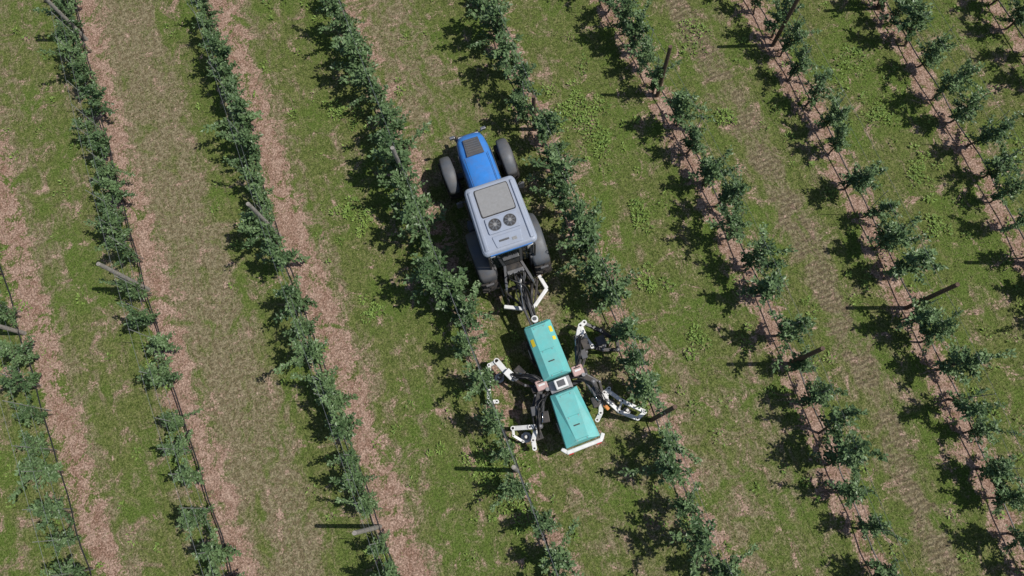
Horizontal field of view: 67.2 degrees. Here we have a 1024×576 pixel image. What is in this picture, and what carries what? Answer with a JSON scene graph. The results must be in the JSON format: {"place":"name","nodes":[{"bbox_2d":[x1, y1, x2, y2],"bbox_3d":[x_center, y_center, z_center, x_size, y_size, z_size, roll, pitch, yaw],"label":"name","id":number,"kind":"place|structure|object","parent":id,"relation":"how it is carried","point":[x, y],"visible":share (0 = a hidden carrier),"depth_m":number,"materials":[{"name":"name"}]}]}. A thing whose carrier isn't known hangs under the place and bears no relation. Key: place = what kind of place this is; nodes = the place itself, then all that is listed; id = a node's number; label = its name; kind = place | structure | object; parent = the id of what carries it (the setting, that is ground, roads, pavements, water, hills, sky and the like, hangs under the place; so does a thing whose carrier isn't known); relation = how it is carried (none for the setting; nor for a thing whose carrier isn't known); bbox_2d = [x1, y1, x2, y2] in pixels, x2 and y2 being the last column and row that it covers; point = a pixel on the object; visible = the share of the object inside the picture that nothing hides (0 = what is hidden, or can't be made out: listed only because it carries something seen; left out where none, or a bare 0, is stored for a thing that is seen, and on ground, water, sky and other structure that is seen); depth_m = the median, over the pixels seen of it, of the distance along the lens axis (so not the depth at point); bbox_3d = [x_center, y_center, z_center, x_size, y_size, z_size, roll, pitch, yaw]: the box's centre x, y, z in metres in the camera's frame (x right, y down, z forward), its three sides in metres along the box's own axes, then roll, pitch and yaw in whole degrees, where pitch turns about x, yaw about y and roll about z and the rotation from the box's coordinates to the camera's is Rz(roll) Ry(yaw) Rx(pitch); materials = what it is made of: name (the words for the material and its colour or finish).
{"place":"outdoors","nodes":[
{"label":"outdoors","id":0,"kind":"place"},
{"bbox_2d":[0,0,1023,575],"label":"ground","id":1,"kind":"structure","parent":0,"point":[416,540],"depth_m":21.67,"materials":[{"name":"green plant"}]},
{"bbox_2d":[0,333,39,369],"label":"apple tree","id":2,"kind":"object","parent":1,"relation":"on","point":[14,354],"visible":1,"depth_m":20.75,"materials":[{"name":"green plant"}]},
{"bbox_2d":[0,364,41,398],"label":"apple tree","id":3,"kind":"object","parent":1,"relation":"on","point":[18,383],"visible":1,"depth_m":20.38,"materials":[{"name":"green plant"}]},
{"bbox_2d":[13,430,56,462],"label":"apple tree","id":4,"kind":"object","parent":1,"relation":"on","point":[35,442],"visible":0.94,"depth_m":20.09,"materials":[{"name":"green plant"}]},
{"bbox_2d":[7,454,63,503],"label":"apple tree","id":5,"kind":"object","parent":1,"relation":"on","point":[37,466],"visible":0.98,"depth_m":19.82,"materials":[{"name":"green plant"}]},
{"bbox_2d":[27,492,73,532],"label":"apple tree","id":6,"kind":"object","parent":1,"relation":"on","point":[38,510],"visible":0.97,"depth_m":19.36,"materials":[{"name":"green plant"}]},
{"bbox_2d":[32,0,84,36],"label":"apple tree","id":7,"kind":"object","parent":1,"relation":"on","point":[71,17],"visible":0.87,"depth_m":23.18,"materials":[{"name":"green plant"}]},
{"bbox_2d":[44,519,81,558],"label":"apple tree","id":8,"kind":"object","parent":1,"relation":"on","point":[70,537],"visible":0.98,"depth_m":19.51,"materials":[{"name":"green plant"}]},
{"bbox_2d":[75,81,117,118],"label":"apple tree","id":9,"kind":"object","parent":1,"relation":"on","point":[95,98],"visible":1,"depth_m":22.63,"materials":[{"name":"green plant"}]},
{"bbox_2d":[83,196,133,241],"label":"apple tree","id":10,"kind":"object","parent":1,"relation":"on","point":[113,218],"visible":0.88,"depth_m":21.40,"materials":[{"name":"green plant"}]},
{"bbox_2d":[94,177,136,204],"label":"apple tree","id":11,"kind":"object","parent":1,"relation":"on","point":[114,190],"visible":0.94,"depth_m":21.91,"materials":[{"name":"green plant"}]},
{"bbox_2d":[92,234,142,267],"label":"apple tree","id":12,"kind":"object","parent":1,"relation":"on","point":[110,242],"visible":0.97,"depth_m":21.19,"materials":[{"name":"green plant"}]},
{"bbox_2d":[116,301,160,328],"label":"apple tree","id":13,"kind":"object","parent":1,"relation":"on","point":[136,317],"visible":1,"depth_m":20.52,"materials":[{"name":"green plant"}]},
{"bbox_2d":[75,0,232,575],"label":"irrigation pipe","id":14,"kind":"object","parent":1,"relation":"on","point":[156,322],"visible":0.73,"depth_m":21.50,"materials":[{"name":"black plastic"}]},
{"bbox_2d":[136,353,182,388],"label":"apple tree","id":15,"kind":"object","parent":1,"relation":"on","point":[161,374],"visible":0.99,"depth_m":20.37,"materials":[{"name":"green plant"}]},
{"bbox_2d":[156,429,193,461],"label":"apple tree","id":16,"kind":"object","parent":1,"relation":"on","point":[181,443],"visible":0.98,"depth_m":20.05,"materials":[{"name":"green plant"}]},
{"bbox_2d":[175,504,214,542],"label":"apple tree","id":17,"kind":"object","parent":1,"relation":"on","point":[198,515],"visible":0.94,"depth_m":19.32,"materials":[{"name":"green plant"}]},
{"bbox_2d":[191,527,241,575],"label":"apple tree","id":18,"kind":"object","parent":1,"relation":"on","point":[216,553],"visible":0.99,"depth_m":19.14,"materials":[{"name":"green plant"}]},
{"bbox_2d":[198,29,240,78],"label":"apple tree","id":19,"kind":"object","parent":1,"relation":"on","point":[221,54],"visible":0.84,"depth_m":22.48,"materials":[{"name":"green plant"}]},
{"bbox_2d":[200,76,263,132],"bbox_3d":[-7.900,-4.852,22.267,1.309,2.027,1.802,30,78,9],"label":"apple tree","id":20,"kind":"object","parent":1,"relation":"on","point":[239,105],"visible":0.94,"depth_m":21.95,"materials":[{"name":"green plant"}]},
{"bbox_2d":[221,126,263,169],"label":"apple tree","id":21,"kind":"object","parent":1,"relation":"on","point":[247,140],"visible":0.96,"depth_m":21.67,"materials":[{"name":"green plant"}]},
{"bbox_2d":[237,211,283,259],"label":"apple tree","id":22,"kind":"object","parent":1,"relation":"on","point":[260,233],"visible":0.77,"depth_m":20.80,"materials":[{"name":"green plant"}]},
{"bbox_2d":[259,237,310,271],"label":"apple tree","id":23,"kind":"object","parent":1,"relation":"on","point":[280,257],"visible":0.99,"depth_m":20.82,"materials":[{"name":"green plant"}]},
{"bbox_2d":[272,274,317,322],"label":"apple tree","id":24,"kind":"object","parent":1,"relation":"on","point":[294,292],"visible":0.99,"depth_m":20.55,"materials":[{"name":"green plant"}]},
{"bbox_2d":[273,328,328,374],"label":"apple tree","id":25,"kind":"object","parent":1,"relation":"on","point":[314,350],"visible":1,"depth_m":20.09,"materials":[{"name":"green plant"}]},
{"bbox_2d":[290,365,337,396],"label":"apple tree","id":26,"kind":"object","parent":1,"relation":"on","point":[325,381],"visible":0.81,"depth_m":20.03,"materials":[{"name":"green plant"}]},
{"bbox_2d":[315,377,358,428],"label":"apple tree","id":27,"kind":"object","parent":1,"relation":"on","point":[335,400],"visible":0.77,"depth_m":20.04,"materials":[{"name":"green plant"}]},
{"bbox_2d":[319,394,362,445],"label":"apple tree","id":28,"kind":"object","parent":1,"relation":"on","point":[343,428],"visible":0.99,"depth_m":19.55,"materials":[{"name":"green plant"}]},
{"bbox_2d":[329,33,376,75],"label":"apple tree","id":29,"kind":"object","parent":1,"relation":"on","point":[354,55],"visible":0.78,"depth_m":22.18,"materials":[{"name":"green plant"}]},
{"bbox_2d":[329,468,379,502],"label":"apple tree","id":30,"kind":"object","parent":1,"relation":"on","point":[358,478],"visible":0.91,"depth_m":19.34,"materials":[{"name":"green plant"}]},
{"bbox_2d":[338,62,378,107],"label":"apple tree","id":31,"kind":"object","parent":1,"relation":"on","point":[361,79],"visible":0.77,"depth_m":22.00,"materials":[{"name":"green plant"}]},
{"bbox_2d":[335,489,381,519],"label":"apple tree","id":32,"kind":"object","parent":1,"relation":"on","point":[368,504],"visible":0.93,"depth_m":19.30,"materials":[{"name":"green plant"}]},
{"bbox_2d":[366,98,410,145],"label":"apple tree","id":33,"kind":"object","parent":1,"relation":"on","point":[389,114],"visible":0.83,"depth_m":21.55,"materials":[{"name":"green plant"}]},
{"bbox_2d":[367,120,431,180],"bbox_3d":[-3.133,-3.770,21.605,1.604,2.389,2.132,6,76,4],"label":"apple tree","id":34,"kind":"object","parent":1,"relation":"on","point":[384,153],"visible":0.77,"depth_m":21.10,"materials":[{"name":"green plant"}]},
{"bbox_2d":[378,167,427,205],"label":"apple tree","id":35,"kind":"object","parent":1,"relation":"on","point":[400,183],"visible":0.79,"depth_m":20.88,"materials":[{"name":"green plant"}]},
{"bbox_2d":[392,195,446,246],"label":"apple tree","id":36,"kind":"object","parent":1,"relation":"on","point":[410,213],"visible":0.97,"depth_m":20.78,"materials":[{"name":"green plant"}]},
{"bbox_2d":[403,253,456,303],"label":"apple tree","id":37,"kind":"object","parent":1,"relation":"on","point":[427,271],"visible":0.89,"depth_m":19.89,"materials":[{"name":"green plant"}]},
{"bbox_2d":[423,266,468,314],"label":"apple tree","id":38,"kind":"object","parent":1,"relation":"on","point":[455,284],"visible":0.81,"depth_m":20.17,"materials":[{"name":"green plant"}]},
{"bbox_2d":[450,330,488,360],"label":"apple tree","id":39,"kind":"object","parent":1,"relation":"on","point":[465,348],"visible":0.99,"depth_m":20.01,"materials":[{"name":"green plant"}]},
{"bbox_2d":[450,280,494,331],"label":"apple tree","id":40,"kind":"object","parent":1,"relation":"on","point":[469,309],"visible":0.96,"depth_m":20.25,"materials":[{"name":"green plant"}]},
{"bbox_2d":[462,361,499,400],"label":"apple tree","id":41,"kind":"object","parent":1,"relation":"on","point":[478,380],"visible":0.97,"depth_m":19.85,"materials":[{"name":"green plant"}]},
{"bbox_2d":[465,0,512,49],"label":"apple tree","id":42,"kind":"object","parent":1,"relation":"on","point":[492,13],"visible":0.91,"depth_m":22.22,"materials":[{"name":"green plant"}]},
{"bbox_2d":[473,393,505,448],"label":"apple tree","id":43,"kind":"object","parent":1,"relation":"on","point":[491,422],"visible":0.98,"depth_m":19.38,"materials":[{"name":"green plant"}]},
{"bbox_2d":[437,126,551,325],"bbox_3d":[-0.397,-1.889,20.741,2.133,2.884,6.214,-19,75,-3],"label":"tractor","id":44,"kind":"object","parent":1,"relation":"on","point":[504,228],"visible":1,"depth_m":20.28,"materials":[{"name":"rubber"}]},
{"bbox_2d":[483,31,522,78],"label":"apple tree","id":45,"kind":"object","parent":1,"relation":"on","point":[506,61],"visible":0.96,"depth_m":22.04,"materials":[{"name":"green plant"}]},
{"bbox_2d":[489,468,531,511],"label":"apple tree","id":46,"kind":"object","parent":1,"relation":"on","point":[514,487],"visible":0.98,"depth_m":19.30,"materials":[{"name":"green plant"}]},
{"bbox_2d":[0,0,1023,575],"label":"grass tufts","id":47,"kind":"object","parent":1,"relation":"on","point":[514,292],"visible":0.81,"depth_m":21.69,"materials":[{"name":"green plant"}]},
{"bbox_2d":[0,0,1023,575],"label":"weeds","id":48,"kind":"object","parent":1,"relation":"on","point":[346,210],"visible":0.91,"depth_m":22.02,"materials":[{"name":"green plant"}]},
{"bbox_2d":[508,57,542,96],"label":"apple tree","id":49,"kind":"object","parent":1,"relation":"on","point":[528,70],"visible":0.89,"depth_m":21.92,"materials":[{"name":"green plant"}]},
{"bbox_2d":[527,503,562,537],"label":"apple tree","id":50,"kind":"object","parent":1,"relation":"on","point":[544,522],"visible":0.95,"depth_m":18.96,"materials":[{"name":"green plant"}]},
{"bbox_2d":[529,108,567,146],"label":"apple tree","id":51,"kind":"object","parent":1,"relation":"on","point":[540,124],"visible":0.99,"depth_m":21.28,"materials":[{"name":"green plant"}]},
{"bbox_2d":[529,179,576,238],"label":"apple tree","id":52,"kind":"object","parent":1,"relation":"on","point":[561,195],"visible":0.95,"depth_m":20.73,"materials":[{"name":"green plant"}]},
{"bbox_2d":[521,143,587,190],"bbox_3d":[1.158,-3.164,21.148,1.199,2.634,1.437,40,80,11],"label":"apple tree","id":53,"kind":"object","parent":1,"relation":"on","point":[557,170],"visible":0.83,"depth_m":20.75,"materials":[{"name":"green plant"}]},
{"bbox_2d":[538,516,583,575],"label":"apple tree","id":54,"kind":"object","parent":1,"relation":"on","point":[560,557],"visible":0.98,"depth_m":18.62,"materials":[{"name":"green plant"}]},
{"bbox_2d":[487,274,646,454],"bbox_3d":[1.082,2.312,20.418,3.812,1.272,5.022,-49,79,-10],"label":"robotic weeder trailer","id":55,"kind":"object","parent":1,"relation":"on","point":[575,422],"visible":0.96,"depth_m":20.03,"materials":[{"name":"teal metal"}]},
{"bbox_2d":[553,216,605,276],"bbox_3d":[1.789,-1.060,20.675,1.190,2.441,1.548,8,76,4],"label":"apple tree","id":56,"kind":"object","parent":1,"relation":"on","point":[583,238],"visible":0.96,"depth_m":20.22,"materials":[{"name":"green plant"}]},
{"bbox_2d":[559,193,601,237],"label":"apple tree","id":57,"kind":"object","parent":1,"relation":"on","point":[578,215],"visible":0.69,"depth_m":20.18,"materials":[{"name":"green plant"}]},
{"bbox_2d":[571,251,624,297],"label":"apple tree","id":58,"kind":"object","parent":1,"relation":"on","point":[595,266],"visible":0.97,"depth_m":20.02,"materials":[{"name":"green plant"}]},
{"bbox_2d":[585,258,639,315],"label":"apple tree","id":59,"kind":"object","parent":1,"relation":"on","point":[608,294],"visible":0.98,"depth_m":20.23,"materials":[{"name":"green plant"}]},
{"bbox_2d":[606,312,649,346],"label":"apple tree","id":60,"kind":"object","parent":1,"relation":"on","point":[623,331],"visible":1,"depth_m":19.46,"materials":[{"name":"green plant"}]},
{"bbox_2d":[615,342,651,383],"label":"apple tree","id":61,"kind":"object","parent":1,"relation":"on","point":[634,355],"visible":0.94,"depth_m":19.73,"materials":[{"name":"green plant"}]},
{"bbox_2d":[618,0,653,51],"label":"apple tree","id":62,"kind":"object","parent":1,"relation":"on","point":[634,40],"visible":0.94,"depth_m":22.20,"materials":[{"name":"green plant"}]},
{"bbox_2d":[625,366,671,417],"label":"apple tree","id":63,"kind":"object","parent":1,"relation":"on","point":[644,388],"visible":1,"depth_m":19.30,"materials":[{"name":"green plant"}]},
{"bbox_2d":[618,432,694,488],"bbox_3d":[3.671,4.615,19.285,1.557,2.103,1.343,-38,77,-8],"label":"apple tree","id":64,"kind":"object","parent":1,"relation":"on","point":[668,467],"visible":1,"depth_m":18.93,"materials":[{"name":"green plant"}]},
{"bbox_2d":[649,420,701,464],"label":"apple tree","id":65,"kind":"object","parent":1,"relation":"on","point":[660,442],"visible":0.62,"depth_m":19.37,"materials":[{"name":"green plant"}]},
{"bbox_2d":[668,481,703,520],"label":"apple tree","id":66,"kind":"object","parent":1,"relation":"on","point":[684,507],"visible":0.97,"depth_m":18.90,"materials":[{"name":"green plant"}]},
{"bbox_2d":[661,87,715,133],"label":"apple tree","id":67,"kind":"object","parent":1,"relation":"on","point":[678,103],"visible":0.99,"depth_m":21.32,"materials":[{"name":"green plant"}]},
{"bbox_2d":[669,513,718,575],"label":"apple tree","id":68,"kind":"object","parent":1,"relation":"on","point":[698,537],"visible":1,"depth_m":18.12,"materials":[{"name":"green plant"}]},
{"bbox_2d":[688,144,743,185],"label":"apple tree","id":69,"kind":"object","parent":1,"relation":"on","point":[709,167],"visible":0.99,"depth_m":21.17,"materials":[{"name":"green plant"}]},
{"bbox_2d":[706,202,752,242],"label":"apple tree","id":70,"kind":"object","parent":1,"relation":"on","point":[735,223],"visible":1,"depth_m":20.42,"materials":[{"name":"green plant"}]},
{"bbox_2d":[706,543,758,575],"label":"apple tree","id":71,"kind":"object","parent":1,"relation":"on","point":[720,569],"visible":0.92,"depth_m":18.29,"materials":[{"name":"green plant"}]},
{"bbox_2d":[715,172,750,213],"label":"apple tree","id":72,"kind":"object","parent":1,"relation":"on","point":[730,190],"visible":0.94,"depth_m":20.47,"materials":[{"name":"green plant"}]},
{"bbox_2d":[736,261,788,309],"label":"apple tree","id":73,"kind":"object","parent":1,"relation":"on","point":[769,287],"visible":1,"depth_m":20.16,"materials":[{"name":"green plant"}]},
{"bbox_2d":[740,222,797,272],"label":"apple tree","id":74,"kind":"object","parent":1,"relation":"on","point":[756,256],"visible":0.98,"depth_m":20.09,"materials":[{"name":"green plant"}]},
{"bbox_2d":[763,0,804,38],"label":"apple tree","id":75,"kind":"object","parent":1,"relation":"on","point":[781,15],"visible":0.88,"depth_m":22.37,"materials":[{"name":"green plant"}]},
{"bbox_2d":[767,309,816,372],"bbox_3d":[7.189,1.361,19.926,1.283,2.254,1.567,-7,75,0],"label":"apple tree","id":76,"kind":"object","parent":1,"relation":"on","point":[787,328],"visible":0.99,"depth_m":19.61,"materials":[{"name":"green plant"}]},
{"bbox_2d":[777,16,821,56],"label":"apple tree","id":77,"kind":"object","parent":1,"relation":"on","point":[795,36],"visible":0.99,"depth_m":22.06,"materials":[{"name":"green plant"}]},
{"bbox_2d":[783,44,832,81],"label":"apple tree","id":78,"kind":"object","parent":1,"relation":"on","point":[801,63],"visible":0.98,"depth_m":22.09,"materials":[{"name":"green plant"}]},
{"bbox_2d":[788,376,848,407],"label":"apple tree","id":79,"kind":"object","parent":1,"relation":"on","point":[818,396],"visible":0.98,"depth_m":19.43,"materials":[{"name":"green plant"}]},
{"bbox_2d":[804,67,839,109],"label":"apple tree","id":80,"kind":"object","parent":1,"relation":"on","point":[819,86],"visible":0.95,"depth_m":21.80,"materials":[{"name":"green plant"}]},
{"bbox_2d":[814,88,854,135],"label":"apple tree","id":81,"kind":"object","parent":1,"relation":"on","point":[840,116],"visible":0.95,"depth_m":21.50,"materials":[{"name":"green plant"}]},
{"bbox_2d":[817,402,868,449],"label":"apple tree","id":82,"kind":"object","parent":1,"relation":"on","point":[840,416],"visible":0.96,"depth_m":19.13,"materials":[{"name":"green plant"}]},
{"bbox_2d":[807,429,888,472],"bbox_3d":[8.165,4.060,19.098,1.435,2.415,1.129,-12,75,-1],"label":"apple tree","id":83,"kind":"object","parent":1,"relation":"on","point":[853,453],"visible":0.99,"depth_m":18.66,"materials":[{"name":"green plant"}]},
{"bbox_2d":[824,470,877,509],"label":"apple tree","id":84,"kind":"object","parent":1,"relation":"on","point":[851,491],"visible":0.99,"depth_m":18.90,"materials":[{"name":"green plant"}]},
{"bbox_2d":[838,160,888,194],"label":"apple tree","id":85,"kind":"object","parent":1,"relation":"on","point":[860,181],"visible":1,"depth_m":20.95,"materials":[{"name":"green plant"}]},
{"bbox_2d":[855,512,909,544],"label":"apple tree","id":86,"kind":"object","parent":1,"relation":"on","point":[864,526],"visible":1,"depth_m":18.67,"materials":[{"name":"green plant"}]},
{"bbox_2d":[866,211,933,251],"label":"apple tree","id":87,"kind":"object","parent":1,"relation":"on","point":[890,237],"visible":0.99,"depth_m":20.38,"materials":[{"name":"green plant"}]},
{"bbox_2d":[879,0,934,46],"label":"apple tree","id":88,"kind":"object","parent":1,"relation":"on","point":[916,13],"visible":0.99,"depth_m":22.09,"materials":[{"name":"green plant"}]},
{"bbox_2d":[884,245,948,284],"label":"apple tree","id":89,"kind":"object","parent":1,"relation":"on","point":[912,265],"visible":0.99,"depth_m":20.14,"materials":[{"name":"green plant"}]},
{"bbox_2d":[895,294,946,339],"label":"apple tree","id":90,"kind":"object","parent":1,"relation":"on","point":[924,314],"visible":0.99,"depth_m":19.95,"materials":[{"name":"green plant"}]},
{"bbox_2d":[915,33,956,68],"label":"apple tree","id":91,"kind":"object","parent":1,"relation":"on","point":[937,48],"visible":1,"depth_m":21.83,"materials":[{"name":"green plant"}]},
{"bbox_2d":[919,307,963,357],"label":"apple tree","id":92,"kind":"object","parent":1,"relation":"on","point":[944,327],"visible":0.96,"depth_m":19.61,"materials":[{"name":"green plant"}]},
{"bbox_2d":[931,58,989,101],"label":"apple tree","id":93,"kind":"object","parent":1,"relation":"on","point":[960,79],"visible":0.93,"depth_m":21.18,"materials":[{"name":"green plant"}]},
{"bbox_2d":[948,80,989,124],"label":"apple tree","id":94,"kind":"object","parent":1,"relation":"on","point":[961,115],"visible":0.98,"depth_m":21.33,"materials":[{"name":"green plant"}]},
{"bbox_2d":[931,339,1016,387],"bbox_3d":[11.600,1.806,19.711,1.474,2.113,1.115,-35,77,-7],"label":"apple tree","id":95,"kind":"object","parent":1,"relation":"on","point":[964,360],"visible":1,"depth_m":19.29,"materials":[{"name":"green plant"}]},
{"bbox_2d":[946,386,1007,426],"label":"apple tree","id":96,"kind":"object","parent":1,"relation":"on","point":[979,410],"visible":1,"depth_m":19.12,"materials":[{"name":"green plant"}]},
{"bbox_2d":[962,415,1023,445],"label":"apple tree","id":97,"kind":"object","parent":1,"relation":"on","point":[978,428],"visible":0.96,"depth_m":19.36,"materials":[{"name":"green plant"}]},
{"bbox_2d":[966,109,1022,146],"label":"apple tree","id":98,"kind":"object","parent":1,"relation":"on","point":[991,135],"visible":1,"depth_m":20.99,"materials":[{"name":"green plant"}]},
{"bbox_2d":[975,447,1023,503],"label":"apple tree","id":99,"kind":"object","parent":1,"relation":"on","point":[994,466],"visible":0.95,"depth_m":19.03,"materials":[{"name":"green plant"}]},
{"bbox_2d":[980,142,1023,189],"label":"apple tree","id":100,"kind":"object","parent":1,"relation":"on","point":[995,173],"visible":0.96,"depth_m":21.08,"materials":[{"name":"green plant"}]},
{"bbox_2d":[989,162,1023,205],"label":"apple tree","id":101,"kind":"object","parent":1,"relation":"on","point":[1013,189],"visible":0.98,"depth_m":20.80,"materials":[{"name":"green plant"}]},
{"bbox_2d":[990,472,1023,516],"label":"apple tree","id":102,"kind":"object","parent":1,"relation":"on","point":[1004,496],"visible":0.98,"depth_m":18.90,"materials":[{"name":"green plant"}]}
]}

